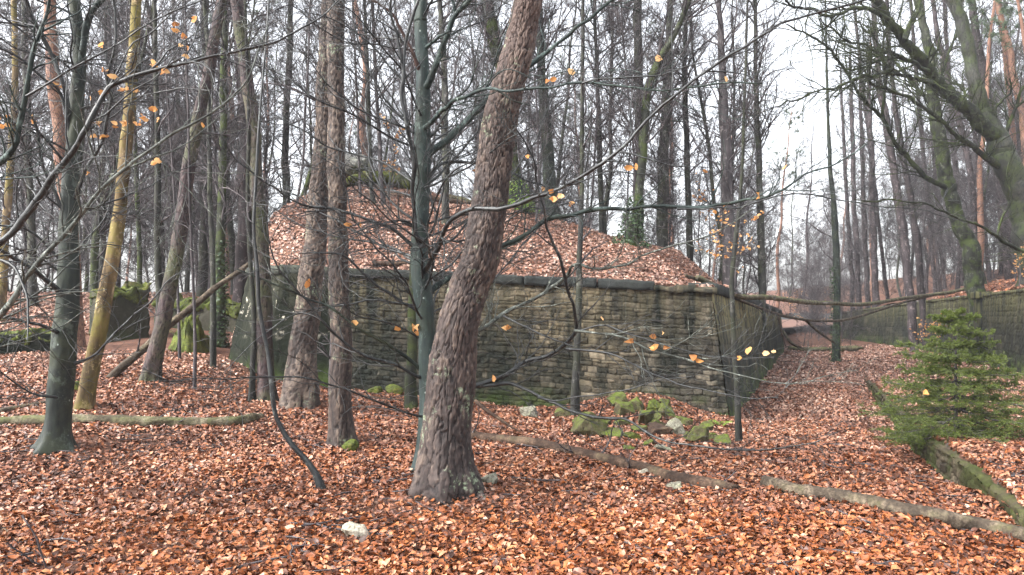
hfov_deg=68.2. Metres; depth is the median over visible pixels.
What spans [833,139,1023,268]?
mossy branch
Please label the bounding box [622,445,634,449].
rubble stone
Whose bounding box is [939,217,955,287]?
bare shrub
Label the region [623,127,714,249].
bare shrub
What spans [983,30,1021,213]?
bare tree
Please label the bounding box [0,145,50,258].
bare shrub
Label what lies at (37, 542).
fallen branch
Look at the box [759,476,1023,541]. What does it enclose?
fallen log
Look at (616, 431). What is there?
rubble stone
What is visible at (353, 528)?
pale stone
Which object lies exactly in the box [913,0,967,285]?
bare tree
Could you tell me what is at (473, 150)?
bare shrub
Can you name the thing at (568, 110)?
bare tree
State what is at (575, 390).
sapling
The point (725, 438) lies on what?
rubble stone
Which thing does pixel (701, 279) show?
fallen tree
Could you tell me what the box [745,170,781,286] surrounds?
bare tree
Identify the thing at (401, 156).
bare tree
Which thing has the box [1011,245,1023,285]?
young beech
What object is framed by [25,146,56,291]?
bare tree
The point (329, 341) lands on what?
sapling
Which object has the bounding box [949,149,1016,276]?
bare shrub
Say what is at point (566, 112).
bare tree
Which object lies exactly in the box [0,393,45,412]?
fallen branch
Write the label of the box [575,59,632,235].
bare tree
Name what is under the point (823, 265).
bare shrub
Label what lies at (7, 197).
bare tree
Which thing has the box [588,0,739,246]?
bare tree
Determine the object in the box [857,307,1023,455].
spruce
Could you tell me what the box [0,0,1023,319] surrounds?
sky
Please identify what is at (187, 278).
bare tree
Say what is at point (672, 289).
loose stone
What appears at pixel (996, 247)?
bare shrub
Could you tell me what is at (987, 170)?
bare tree
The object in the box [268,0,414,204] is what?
bare tree
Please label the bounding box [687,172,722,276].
young beech
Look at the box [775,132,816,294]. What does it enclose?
bare tree
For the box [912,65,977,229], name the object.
bare tree
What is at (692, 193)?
bare shrub
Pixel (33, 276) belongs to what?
bare tree
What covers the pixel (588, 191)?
bare tree
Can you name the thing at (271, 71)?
pine tree
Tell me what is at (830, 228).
bare tree
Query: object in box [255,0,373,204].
bare tree
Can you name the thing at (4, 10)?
bare tree
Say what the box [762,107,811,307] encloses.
pine tree
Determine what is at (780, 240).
bare tree
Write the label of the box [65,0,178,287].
bare tree
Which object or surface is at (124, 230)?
bare shrub
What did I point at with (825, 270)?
bare shrub
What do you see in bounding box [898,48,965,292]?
bare tree
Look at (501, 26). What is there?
bare tree
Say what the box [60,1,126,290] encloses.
bare tree
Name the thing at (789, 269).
bare shrub
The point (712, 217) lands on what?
bare tree
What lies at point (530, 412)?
rubble stone
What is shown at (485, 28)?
bare tree
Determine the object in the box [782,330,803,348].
fallen branch
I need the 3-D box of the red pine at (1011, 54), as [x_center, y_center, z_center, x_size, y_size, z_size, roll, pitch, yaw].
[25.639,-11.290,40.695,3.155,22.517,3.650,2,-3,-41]
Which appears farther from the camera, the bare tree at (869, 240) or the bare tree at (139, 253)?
the bare tree at (869, 240)
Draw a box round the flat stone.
[481,473,498,485]
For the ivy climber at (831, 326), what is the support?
attached to the ivy tree at (833, 217)
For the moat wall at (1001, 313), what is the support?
on the ground
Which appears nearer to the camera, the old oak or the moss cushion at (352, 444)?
the moss cushion at (352, 444)
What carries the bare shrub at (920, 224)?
on the slope
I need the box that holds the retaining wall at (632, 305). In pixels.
[228,264,783,415]
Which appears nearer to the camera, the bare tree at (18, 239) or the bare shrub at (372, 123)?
the bare shrub at (372, 123)
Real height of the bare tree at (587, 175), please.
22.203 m
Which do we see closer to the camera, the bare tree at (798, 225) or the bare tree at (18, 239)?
the bare tree at (18, 239)
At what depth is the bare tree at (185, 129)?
45.28 m
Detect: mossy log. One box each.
[449,194,470,201]
[787,342,831,350]
[840,345,864,351]
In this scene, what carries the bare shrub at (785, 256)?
on the slope
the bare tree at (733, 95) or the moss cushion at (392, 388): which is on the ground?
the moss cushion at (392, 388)
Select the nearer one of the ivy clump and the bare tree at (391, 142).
the ivy clump
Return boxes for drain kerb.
[863,375,1023,526]
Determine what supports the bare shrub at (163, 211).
on the ground
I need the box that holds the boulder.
[345,153,368,176]
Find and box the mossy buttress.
[168,314,209,353]
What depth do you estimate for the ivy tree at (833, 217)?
32.77 m
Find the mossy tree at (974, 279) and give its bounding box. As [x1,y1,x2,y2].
[741,0,996,353]
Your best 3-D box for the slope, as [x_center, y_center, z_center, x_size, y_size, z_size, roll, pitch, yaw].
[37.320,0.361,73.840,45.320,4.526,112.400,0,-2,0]
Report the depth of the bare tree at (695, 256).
41.90 m
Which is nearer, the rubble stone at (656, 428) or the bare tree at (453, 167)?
the rubble stone at (656, 428)
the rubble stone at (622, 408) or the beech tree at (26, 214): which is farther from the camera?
the rubble stone at (622, 408)
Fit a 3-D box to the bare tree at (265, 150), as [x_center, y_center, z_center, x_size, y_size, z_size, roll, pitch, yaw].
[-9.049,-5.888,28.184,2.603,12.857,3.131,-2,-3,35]
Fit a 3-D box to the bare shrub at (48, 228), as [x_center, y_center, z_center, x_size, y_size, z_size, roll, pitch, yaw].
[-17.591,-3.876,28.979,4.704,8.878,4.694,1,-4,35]
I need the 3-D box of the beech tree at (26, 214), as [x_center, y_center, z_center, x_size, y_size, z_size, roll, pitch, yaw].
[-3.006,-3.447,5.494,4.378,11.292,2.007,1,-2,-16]
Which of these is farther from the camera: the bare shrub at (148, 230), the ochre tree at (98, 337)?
the bare shrub at (148, 230)
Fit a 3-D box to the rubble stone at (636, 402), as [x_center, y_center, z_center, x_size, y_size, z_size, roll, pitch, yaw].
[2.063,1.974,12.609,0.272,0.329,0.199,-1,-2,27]
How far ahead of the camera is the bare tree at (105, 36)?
26.03 m
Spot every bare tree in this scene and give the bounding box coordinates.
[0,0,62,293]
[0,0,69,290]
[0,0,70,291]
[0,0,90,321]
[0,0,105,306]
[0,0,211,333]
[0,9,52,290]
[0,162,22,283]
[10,109,56,259]
[14,57,78,255]
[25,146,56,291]
[35,0,149,287]
[35,77,93,289]
[41,79,89,258]
[53,0,176,238]
[56,0,152,220]
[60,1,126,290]
[63,0,214,279]
[64,0,188,283]
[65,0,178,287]
[80,182,99,290]
[85,1,146,252]
[86,7,141,245]
[86,134,107,269]
[99,0,213,222]
[138,0,238,291]
[144,0,279,296]
[147,43,199,249]
[158,0,309,347]
[160,0,235,288]
[160,0,257,294]
[161,6,236,291]
[161,26,192,222]
[162,53,199,253]
[178,0,310,302]
[180,0,317,212]
[182,0,264,289]
[189,30,236,238]
[228,0,301,221]
[230,0,317,206]
[233,1,310,256]
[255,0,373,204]
[258,0,347,202]
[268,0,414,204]
[275,0,406,194]
[279,0,365,182]
[307,38,362,151]
[318,0,432,203]
[344,0,392,196]
[345,0,472,191]
[346,57,401,167]
[351,0,435,182]
[357,0,488,142]
[360,0,562,224]
[372,79,406,169]
[372,81,409,173]
[375,91,411,172]
[389,10,470,199]
[398,6,454,193]
[405,0,489,162]
[413,40,468,194]
[415,3,522,197]
[429,0,551,214]
[431,88,468,194]
[433,0,558,154]
[449,38,485,196]
[450,2,538,176]
[460,120,474,198]
[469,1,528,177]
[507,0,579,218]
[507,0,585,207]
[508,0,602,220]
[517,0,613,222]
[517,13,561,205]
[530,48,579,214]
[552,0,642,227]
[552,0,674,233]
[553,99,590,222]
[554,0,654,233]
[555,88,593,228]
[555,97,598,230]
[557,0,676,241]
[566,93,624,230]
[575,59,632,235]
[584,115,605,231]
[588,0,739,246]
[594,0,686,231]
[601,0,707,239]
[613,0,710,246]
[615,191,626,231]
[620,0,703,246]
[642,0,736,260]
[644,71,695,254]
[644,123,681,245]
[645,0,783,281]
[647,113,692,242]
[667,0,796,289]
[673,167,682,248]
[675,74,717,267]
[689,0,786,235]
[689,0,813,350]
[696,149,721,278]
[700,104,752,276]
[710,67,769,293]
[729,34,801,275]
[733,97,789,271]
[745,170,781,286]
[751,155,794,292]
[772,199,789,294]
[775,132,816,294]
[786,82,840,297]
[789,203,805,275]
[802,200,817,273]
[803,181,828,277]
[808,182,839,290]
[811,214,820,254]
[813,186,840,280]
[817,166,850,261]
[819,189,840,273]
[823,50,876,309]
[825,68,888,327]
[826,221,840,271]
[827,182,847,283]
[833,0,895,305]
[834,40,900,307]
[837,37,896,308]
[840,112,881,241]
[849,2,933,351]
[850,39,891,299]
[851,0,945,349]
[856,143,883,256]
[861,54,929,300]
[864,86,926,257]
[876,32,942,281]
[879,149,895,278]
[880,184,896,278]
[886,145,914,295]
[892,0,942,298]
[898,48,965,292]
[901,0,946,289]
[901,28,963,291]
[902,113,945,260]
[905,0,1000,236]
[906,89,948,299]
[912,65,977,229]
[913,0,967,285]
[916,104,958,283]
[930,1,1022,289]
[934,0,1018,213]
[935,6,1019,284]
[937,0,1019,279]
[943,114,967,284]
[945,1,996,280]
[956,60,1003,244]
[958,10,1021,233]
[965,33,1023,214]
[982,0,1023,268]
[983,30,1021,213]
[984,41,1023,281]
[987,4,1023,273]
[991,1,1023,152]
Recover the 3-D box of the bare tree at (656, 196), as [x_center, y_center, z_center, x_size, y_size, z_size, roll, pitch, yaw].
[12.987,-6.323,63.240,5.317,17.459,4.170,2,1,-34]
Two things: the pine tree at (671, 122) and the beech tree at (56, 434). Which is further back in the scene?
the pine tree at (671, 122)
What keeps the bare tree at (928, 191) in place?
on the slope
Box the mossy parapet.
[151,293,240,331]
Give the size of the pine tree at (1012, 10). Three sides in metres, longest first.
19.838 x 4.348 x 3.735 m
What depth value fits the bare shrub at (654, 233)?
28.69 m
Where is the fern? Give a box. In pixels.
[713,420,730,425]
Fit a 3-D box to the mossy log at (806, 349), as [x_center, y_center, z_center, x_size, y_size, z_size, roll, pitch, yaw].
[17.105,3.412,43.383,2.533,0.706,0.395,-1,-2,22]
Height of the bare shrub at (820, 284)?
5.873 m
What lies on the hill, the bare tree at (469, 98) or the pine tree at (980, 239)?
the bare tree at (469, 98)
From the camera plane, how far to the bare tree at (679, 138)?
32.67 m
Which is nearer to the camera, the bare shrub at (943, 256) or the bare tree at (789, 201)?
the bare shrub at (943, 256)
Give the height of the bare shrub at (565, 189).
6.955 m
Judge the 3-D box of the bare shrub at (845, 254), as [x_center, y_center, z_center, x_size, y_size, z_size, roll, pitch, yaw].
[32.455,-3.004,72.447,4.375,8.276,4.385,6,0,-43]
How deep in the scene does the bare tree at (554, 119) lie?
45.77 m
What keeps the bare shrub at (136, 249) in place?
on the ground
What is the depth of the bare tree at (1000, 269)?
51.81 m
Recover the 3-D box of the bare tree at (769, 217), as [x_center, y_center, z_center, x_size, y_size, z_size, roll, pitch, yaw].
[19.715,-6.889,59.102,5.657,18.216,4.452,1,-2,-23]
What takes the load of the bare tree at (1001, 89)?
on the slope
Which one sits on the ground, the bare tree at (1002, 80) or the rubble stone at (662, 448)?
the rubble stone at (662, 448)
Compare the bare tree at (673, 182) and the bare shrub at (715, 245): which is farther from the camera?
the bare tree at (673, 182)
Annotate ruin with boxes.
[0,327,51,355]
[89,281,151,341]
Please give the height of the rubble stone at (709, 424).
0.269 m
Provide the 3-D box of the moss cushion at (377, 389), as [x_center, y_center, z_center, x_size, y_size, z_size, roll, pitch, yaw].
[-2.554,1.931,14.080,0.300,0.192,0.289,0,-2,0]
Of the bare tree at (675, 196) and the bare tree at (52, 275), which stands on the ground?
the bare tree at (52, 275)
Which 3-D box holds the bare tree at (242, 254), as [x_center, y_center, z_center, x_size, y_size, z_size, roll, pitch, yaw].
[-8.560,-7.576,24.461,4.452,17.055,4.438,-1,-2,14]
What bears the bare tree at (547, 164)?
on the hill
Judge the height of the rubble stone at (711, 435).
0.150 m
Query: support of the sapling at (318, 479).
on the ground
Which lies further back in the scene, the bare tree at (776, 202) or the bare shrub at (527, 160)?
the bare tree at (776, 202)
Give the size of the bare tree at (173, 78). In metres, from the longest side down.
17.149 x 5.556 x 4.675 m
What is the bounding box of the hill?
[231,187,793,341]
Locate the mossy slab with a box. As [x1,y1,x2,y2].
[346,170,409,189]
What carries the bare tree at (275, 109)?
on the ground
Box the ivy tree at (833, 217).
[781,0,862,361]
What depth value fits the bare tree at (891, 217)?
55.39 m
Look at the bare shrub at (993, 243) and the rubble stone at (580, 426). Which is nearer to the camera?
the rubble stone at (580, 426)
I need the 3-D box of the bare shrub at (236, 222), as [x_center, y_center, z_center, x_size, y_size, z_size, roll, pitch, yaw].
[-10.780,-3.052,27.752,4.257,7.238,3.969,0,-2,8]
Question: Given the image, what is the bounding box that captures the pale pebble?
[638,468,648,472]
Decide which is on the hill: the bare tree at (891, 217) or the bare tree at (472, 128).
the bare tree at (472, 128)
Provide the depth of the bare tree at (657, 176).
40.59 m
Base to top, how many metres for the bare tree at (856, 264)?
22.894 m
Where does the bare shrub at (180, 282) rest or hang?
on the ground
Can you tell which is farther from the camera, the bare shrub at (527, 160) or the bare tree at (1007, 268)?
the bare tree at (1007, 268)
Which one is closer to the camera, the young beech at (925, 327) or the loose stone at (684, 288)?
the loose stone at (684, 288)
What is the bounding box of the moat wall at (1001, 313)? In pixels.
[842,288,1023,372]
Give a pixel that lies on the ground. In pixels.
(790, 327)
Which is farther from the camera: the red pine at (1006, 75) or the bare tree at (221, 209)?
the red pine at (1006, 75)
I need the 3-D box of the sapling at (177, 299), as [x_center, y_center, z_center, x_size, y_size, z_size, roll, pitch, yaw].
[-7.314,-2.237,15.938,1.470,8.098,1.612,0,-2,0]
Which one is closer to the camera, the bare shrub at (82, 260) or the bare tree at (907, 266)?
the bare shrub at (82, 260)
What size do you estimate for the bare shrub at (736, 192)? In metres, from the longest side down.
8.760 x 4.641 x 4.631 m
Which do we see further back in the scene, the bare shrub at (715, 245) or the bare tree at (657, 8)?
the bare shrub at (715, 245)
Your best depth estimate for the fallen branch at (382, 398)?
13.46 m
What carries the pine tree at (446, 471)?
on the ground
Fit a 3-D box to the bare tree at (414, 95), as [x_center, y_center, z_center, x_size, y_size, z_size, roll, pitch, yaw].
[-4.120,-6.337,32.649,3.156,12.280,3.033,6,-8,-29]
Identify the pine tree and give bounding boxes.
[138,0,263,382]
[176,6,251,293]
[230,0,278,401]
[247,1,301,210]
[252,0,344,409]
[291,0,358,447]
[345,79,361,152]
[354,0,367,155]
[408,0,542,504]
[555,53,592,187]
[645,0,698,247]
[703,131,738,276]
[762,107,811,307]
[833,140,859,267]
[917,131,939,269]
[954,0,1019,267]
[983,0,1023,50]
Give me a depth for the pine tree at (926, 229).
91.09 m
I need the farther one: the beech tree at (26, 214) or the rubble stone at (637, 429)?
the rubble stone at (637, 429)
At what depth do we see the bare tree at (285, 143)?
29.14 m
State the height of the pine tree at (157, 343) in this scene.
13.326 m
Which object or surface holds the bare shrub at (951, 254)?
on the slope
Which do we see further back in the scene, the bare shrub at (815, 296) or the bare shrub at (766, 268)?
the bare shrub at (815, 296)
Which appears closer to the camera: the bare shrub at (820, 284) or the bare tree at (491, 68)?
the bare tree at (491, 68)
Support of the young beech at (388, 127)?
on the hill
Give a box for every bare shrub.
[0,67,131,291]
[0,81,128,282]
[0,93,90,291]
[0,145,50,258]
[0,168,25,282]
[38,107,134,277]
[78,89,226,290]
[80,128,153,278]
[99,151,207,296]
[100,37,252,294]
[108,198,168,284]
[121,208,168,286]
[129,144,199,291]
[131,97,227,285]
[166,112,264,292]
[185,149,252,288]
[225,127,294,266]
[304,89,392,183]
[348,100,409,169]
[348,133,383,162]
[457,83,536,201]
[509,60,592,220]
[510,89,572,211]
[518,115,563,210]
[561,168,626,230]
[611,143,675,243]
[612,200,653,244]
[616,127,709,247]
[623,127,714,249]
[676,160,740,278]
[682,187,756,279]
[695,211,758,292]
[698,160,787,294]
[701,157,783,294]
[739,247,779,294]
[769,230,798,296]
[773,250,801,294]
[774,225,812,314]
[778,251,828,338]
[781,241,800,294]
[782,268,825,344]
[789,266,831,337]
[790,240,832,306]
[790,282,833,346]
[791,230,842,300]
[791,260,832,340]
[797,217,822,285]
[798,236,831,292]
[802,276,842,338]
[812,247,832,293]
[815,243,829,286]
[818,258,860,341]
[821,235,848,297]
[825,219,864,295]
[825,274,864,336]
[827,272,876,344]
[840,220,864,283]
[844,228,869,287]
[867,200,914,305]
[880,216,929,295]
[886,183,945,287]
[899,172,960,295]
[917,212,962,296]
[923,212,984,283]
[931,159,1013,280]
[933,189,995,274]
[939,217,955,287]
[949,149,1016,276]
[954,164,1003,281]
[961,206,1001,282]
[983,195,1010,277]
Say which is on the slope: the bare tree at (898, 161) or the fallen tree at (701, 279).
the bare tree at (898, 161)
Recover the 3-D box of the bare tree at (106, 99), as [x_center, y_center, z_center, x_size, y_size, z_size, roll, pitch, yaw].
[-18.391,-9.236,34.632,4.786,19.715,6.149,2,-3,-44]
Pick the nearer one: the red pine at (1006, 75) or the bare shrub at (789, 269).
the red pine at (1006, 75)
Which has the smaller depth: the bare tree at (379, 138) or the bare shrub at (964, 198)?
the bare tree at (379, 138)
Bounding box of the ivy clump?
[608,196,652,248]
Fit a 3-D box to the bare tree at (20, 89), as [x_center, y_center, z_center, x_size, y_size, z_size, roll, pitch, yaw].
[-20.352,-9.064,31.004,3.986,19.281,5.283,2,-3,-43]
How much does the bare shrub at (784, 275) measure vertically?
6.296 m
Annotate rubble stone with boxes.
[519,406,536,417]
[554,406,570,417]
[571,411,607,436]
[601,427,622,437]
[606,391,628,405]
[613,416,629,425]
[614,401,634,415]
[622,432,641,439]
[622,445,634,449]
[629,396,644,412]
[630,425,647,431]
[638,409,654,424]
[642,439,654,445]
[646,398,659,410]
[647,422,673,434]
[650,418,665,424]
[654,411,661,419]
[654,444,671,450]
[658,398,670,406]
[658,403,674,417]
[666,417,685,434]
[675,415,692,425]
[686,426,708,441]
[699,420,713,429]
[708,432,716,438]
[713,434,731,445]
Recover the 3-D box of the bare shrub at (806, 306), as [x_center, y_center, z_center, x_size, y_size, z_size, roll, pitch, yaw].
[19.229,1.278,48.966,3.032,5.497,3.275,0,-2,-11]
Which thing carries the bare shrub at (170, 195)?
on the ground
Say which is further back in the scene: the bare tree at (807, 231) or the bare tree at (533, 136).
the bare tree at (807, 231)
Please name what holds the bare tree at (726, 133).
on the hill
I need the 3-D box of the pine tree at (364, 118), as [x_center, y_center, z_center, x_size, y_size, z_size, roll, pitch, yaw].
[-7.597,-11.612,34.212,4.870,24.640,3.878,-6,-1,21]
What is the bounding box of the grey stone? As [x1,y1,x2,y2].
[666,481,681,489]
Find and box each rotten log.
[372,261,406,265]
[386,192,470,203]
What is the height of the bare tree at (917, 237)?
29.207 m
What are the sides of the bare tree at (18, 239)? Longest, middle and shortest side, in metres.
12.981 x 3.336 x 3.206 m
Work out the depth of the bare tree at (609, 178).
27.95 m
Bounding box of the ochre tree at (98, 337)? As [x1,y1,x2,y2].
[73,0,141,412]
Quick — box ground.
[0,293,1023,574]
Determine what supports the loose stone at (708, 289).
on the retaining wall at (632, 305)
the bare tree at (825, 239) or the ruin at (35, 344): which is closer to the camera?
the ruin at (35, 344)
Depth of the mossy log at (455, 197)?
21.72 m
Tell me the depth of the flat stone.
7.55 m
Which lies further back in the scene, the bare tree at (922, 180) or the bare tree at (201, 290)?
the bare tree at (922, 180)
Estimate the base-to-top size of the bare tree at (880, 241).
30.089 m
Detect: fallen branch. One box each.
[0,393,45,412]
[0,512,78,574]
[358,395,402,400]
[777,316,785,346]
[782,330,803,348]
[805,321,836,344]
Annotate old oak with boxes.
[726,0,1023,285]
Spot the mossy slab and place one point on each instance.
(385, 173)
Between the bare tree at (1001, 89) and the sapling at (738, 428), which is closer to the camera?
the sapling at (738, 428)
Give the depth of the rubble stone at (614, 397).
12.86 m
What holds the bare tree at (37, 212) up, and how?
on the ground
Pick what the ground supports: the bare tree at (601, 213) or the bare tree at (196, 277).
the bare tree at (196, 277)
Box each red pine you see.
[21,0,86,347]
[978,0,1017,274]
[987,0,1023,164]
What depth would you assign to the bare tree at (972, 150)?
53.26 m
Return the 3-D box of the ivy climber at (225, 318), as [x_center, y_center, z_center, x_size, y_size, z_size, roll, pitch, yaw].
[-7.152,0.131,18.513,0.552,2.648,0.535,0,-2,0]
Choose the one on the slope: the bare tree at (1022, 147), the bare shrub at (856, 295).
the bare tree at (1022, 147)
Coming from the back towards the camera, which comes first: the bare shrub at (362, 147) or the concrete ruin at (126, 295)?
the bare shrub at (362, 147)
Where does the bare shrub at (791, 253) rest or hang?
on the slope
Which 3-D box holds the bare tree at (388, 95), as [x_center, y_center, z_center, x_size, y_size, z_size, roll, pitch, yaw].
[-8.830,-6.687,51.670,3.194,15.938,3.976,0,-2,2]
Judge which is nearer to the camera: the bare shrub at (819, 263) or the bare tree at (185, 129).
the bare tree at (185, 129)
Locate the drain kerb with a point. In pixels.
(945, 461)
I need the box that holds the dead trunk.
[106,258,253,377]
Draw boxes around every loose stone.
[654,284,676,293]
[675,284,696,292]
[693,286,716,293]
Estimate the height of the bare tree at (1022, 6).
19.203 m
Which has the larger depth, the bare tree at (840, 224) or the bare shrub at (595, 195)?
the bare tree at (840, 224)
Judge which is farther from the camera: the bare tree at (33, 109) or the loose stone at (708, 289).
the bare tree at (33, 109)
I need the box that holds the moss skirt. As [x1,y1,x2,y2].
[508,180,539,211]
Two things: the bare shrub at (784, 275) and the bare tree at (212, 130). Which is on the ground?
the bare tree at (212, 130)
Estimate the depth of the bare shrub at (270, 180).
30.28 m
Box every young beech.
[381,116,404,189]
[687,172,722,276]
[696,206,763,289]
[783,291,801,335]
[909,313,944,350]
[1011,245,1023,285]
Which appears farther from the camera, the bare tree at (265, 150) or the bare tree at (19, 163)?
the bare tree at (19, 163)
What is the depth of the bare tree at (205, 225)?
24.83 m
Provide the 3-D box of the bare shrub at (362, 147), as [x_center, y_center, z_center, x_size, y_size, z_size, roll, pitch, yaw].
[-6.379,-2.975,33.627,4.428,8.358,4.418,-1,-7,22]
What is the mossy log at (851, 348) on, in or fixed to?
on the ground
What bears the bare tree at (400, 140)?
on the hill
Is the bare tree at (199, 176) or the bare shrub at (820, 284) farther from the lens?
the bare shrub at (820, 284)
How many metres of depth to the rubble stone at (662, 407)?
12.37 m
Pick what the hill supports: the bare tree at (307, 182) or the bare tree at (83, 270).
the bare tree at (307, 182)
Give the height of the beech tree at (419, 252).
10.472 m
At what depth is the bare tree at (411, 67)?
21.95 m
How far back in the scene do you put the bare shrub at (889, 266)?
54.36 m
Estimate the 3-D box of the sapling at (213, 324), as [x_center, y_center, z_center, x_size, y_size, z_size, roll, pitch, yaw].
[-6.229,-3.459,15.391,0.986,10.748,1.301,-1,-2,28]
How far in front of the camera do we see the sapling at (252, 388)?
12.12 m
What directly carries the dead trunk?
on the ground
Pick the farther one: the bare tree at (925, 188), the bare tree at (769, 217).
the bare tree at (769, 217)
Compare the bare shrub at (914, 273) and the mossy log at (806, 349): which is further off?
the bare shrub at (914, 273)
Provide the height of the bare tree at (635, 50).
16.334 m
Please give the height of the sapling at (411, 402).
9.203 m
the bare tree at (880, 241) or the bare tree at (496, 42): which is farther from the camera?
the bare tree at (880, 241)
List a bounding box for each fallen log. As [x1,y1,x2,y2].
[0,404,264,427]
[471,403,741,490]
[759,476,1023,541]
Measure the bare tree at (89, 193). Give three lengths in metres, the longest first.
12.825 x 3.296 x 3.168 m
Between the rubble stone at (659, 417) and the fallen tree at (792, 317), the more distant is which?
the fallen tree at (792, 317)
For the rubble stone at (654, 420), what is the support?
on the ground
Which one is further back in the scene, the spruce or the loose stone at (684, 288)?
the loose stone at (684, 288)
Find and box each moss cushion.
[74,381,79,389]
[341,439,358,450]
[367,386,382,392]
[385,384,403,394]
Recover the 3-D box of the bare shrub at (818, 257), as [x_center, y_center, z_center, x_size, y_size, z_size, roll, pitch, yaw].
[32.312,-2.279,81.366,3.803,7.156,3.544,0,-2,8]
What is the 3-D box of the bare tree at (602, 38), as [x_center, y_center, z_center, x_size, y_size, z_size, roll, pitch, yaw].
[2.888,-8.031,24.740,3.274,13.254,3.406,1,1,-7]
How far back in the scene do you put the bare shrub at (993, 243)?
48.90 m
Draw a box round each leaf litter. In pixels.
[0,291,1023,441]
[934,276,1023,298]
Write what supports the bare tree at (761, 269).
on the ground
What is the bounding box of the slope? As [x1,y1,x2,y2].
[747,269,1023,313]
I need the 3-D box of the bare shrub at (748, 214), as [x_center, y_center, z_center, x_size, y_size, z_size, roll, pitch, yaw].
[11.809,-2.880,40.066,4.600,8.681,4.589,-1,-4,-6]
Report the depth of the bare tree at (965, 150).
40.23 m
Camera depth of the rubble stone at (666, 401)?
12.67 m
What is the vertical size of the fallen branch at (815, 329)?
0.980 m
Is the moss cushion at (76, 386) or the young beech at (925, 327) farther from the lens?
the young beech at (925, 327)
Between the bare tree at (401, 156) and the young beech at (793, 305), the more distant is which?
the young beech at (793, 305)
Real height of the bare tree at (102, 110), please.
15.436 m
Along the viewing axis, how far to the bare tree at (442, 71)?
18.61 m
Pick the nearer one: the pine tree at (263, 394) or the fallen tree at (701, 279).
the pine tree at (263, 394)
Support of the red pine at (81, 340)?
on the ground
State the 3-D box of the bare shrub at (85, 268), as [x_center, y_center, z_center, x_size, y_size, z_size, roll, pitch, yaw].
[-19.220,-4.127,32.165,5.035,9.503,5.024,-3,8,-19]
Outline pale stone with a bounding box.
[341,521,370,539]
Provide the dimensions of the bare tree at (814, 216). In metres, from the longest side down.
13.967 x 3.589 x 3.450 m
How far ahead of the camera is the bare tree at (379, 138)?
20.14 m
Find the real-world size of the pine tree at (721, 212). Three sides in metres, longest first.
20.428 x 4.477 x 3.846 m
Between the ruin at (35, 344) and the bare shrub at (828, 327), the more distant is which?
the bare shrub at (828, 327)
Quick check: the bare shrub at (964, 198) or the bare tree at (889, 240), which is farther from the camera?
the bare tree at (889, 240)
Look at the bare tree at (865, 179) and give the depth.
81.38 m
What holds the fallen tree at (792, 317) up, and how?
on the hill
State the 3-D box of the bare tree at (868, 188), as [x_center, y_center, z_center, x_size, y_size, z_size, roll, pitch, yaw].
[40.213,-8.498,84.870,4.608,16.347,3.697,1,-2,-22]
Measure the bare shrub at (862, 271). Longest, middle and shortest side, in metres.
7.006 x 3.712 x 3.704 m
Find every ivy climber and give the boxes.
[208,239,230,346]
[829,265,842,362]
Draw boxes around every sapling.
[122,0,196,359]
[129,0,191,380]
[139,0,219,388]
[188,0,244,367]
[207,0,326,489]
[233,0,300,402]
[293,260,383,394]
[400,0,460,408]
[546,0,607,415]
[712,0,777,441]
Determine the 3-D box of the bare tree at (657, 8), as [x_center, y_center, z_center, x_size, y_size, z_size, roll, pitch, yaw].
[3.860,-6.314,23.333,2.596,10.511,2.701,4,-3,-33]
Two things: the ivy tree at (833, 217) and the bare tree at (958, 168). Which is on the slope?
the bare tree at (958, 168)
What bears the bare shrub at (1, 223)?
on the ground
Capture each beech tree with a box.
[0,0,254,455]
[0,0,354,398]
[127,0,1007,471]
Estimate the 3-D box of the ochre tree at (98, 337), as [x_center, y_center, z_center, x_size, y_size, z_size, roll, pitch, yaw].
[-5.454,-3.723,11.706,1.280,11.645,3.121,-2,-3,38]
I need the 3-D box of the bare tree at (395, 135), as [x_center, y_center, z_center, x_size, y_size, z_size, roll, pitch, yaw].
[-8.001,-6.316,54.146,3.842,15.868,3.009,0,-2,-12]
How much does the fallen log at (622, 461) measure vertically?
0.730 m
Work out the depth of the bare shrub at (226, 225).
32.74 m
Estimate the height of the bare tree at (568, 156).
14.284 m
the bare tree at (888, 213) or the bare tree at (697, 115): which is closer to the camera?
the bare tree at (697, 115)
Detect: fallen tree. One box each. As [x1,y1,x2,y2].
[684,261,928,328]
[695,274,964,307]
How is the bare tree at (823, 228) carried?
on the slope
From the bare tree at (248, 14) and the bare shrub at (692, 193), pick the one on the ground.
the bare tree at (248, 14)
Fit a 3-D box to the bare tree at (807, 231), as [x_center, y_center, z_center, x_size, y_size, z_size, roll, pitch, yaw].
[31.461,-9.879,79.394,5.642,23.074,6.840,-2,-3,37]
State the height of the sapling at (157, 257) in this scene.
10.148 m
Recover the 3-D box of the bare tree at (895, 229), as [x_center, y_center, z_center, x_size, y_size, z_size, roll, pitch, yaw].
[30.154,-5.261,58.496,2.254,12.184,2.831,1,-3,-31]
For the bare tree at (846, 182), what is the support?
on the ground
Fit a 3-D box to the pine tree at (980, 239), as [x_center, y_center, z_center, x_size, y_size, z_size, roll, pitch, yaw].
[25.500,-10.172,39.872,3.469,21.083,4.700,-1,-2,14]
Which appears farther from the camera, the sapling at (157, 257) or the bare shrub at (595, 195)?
the bare shrub at (595, 195)
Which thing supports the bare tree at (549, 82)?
on the hill

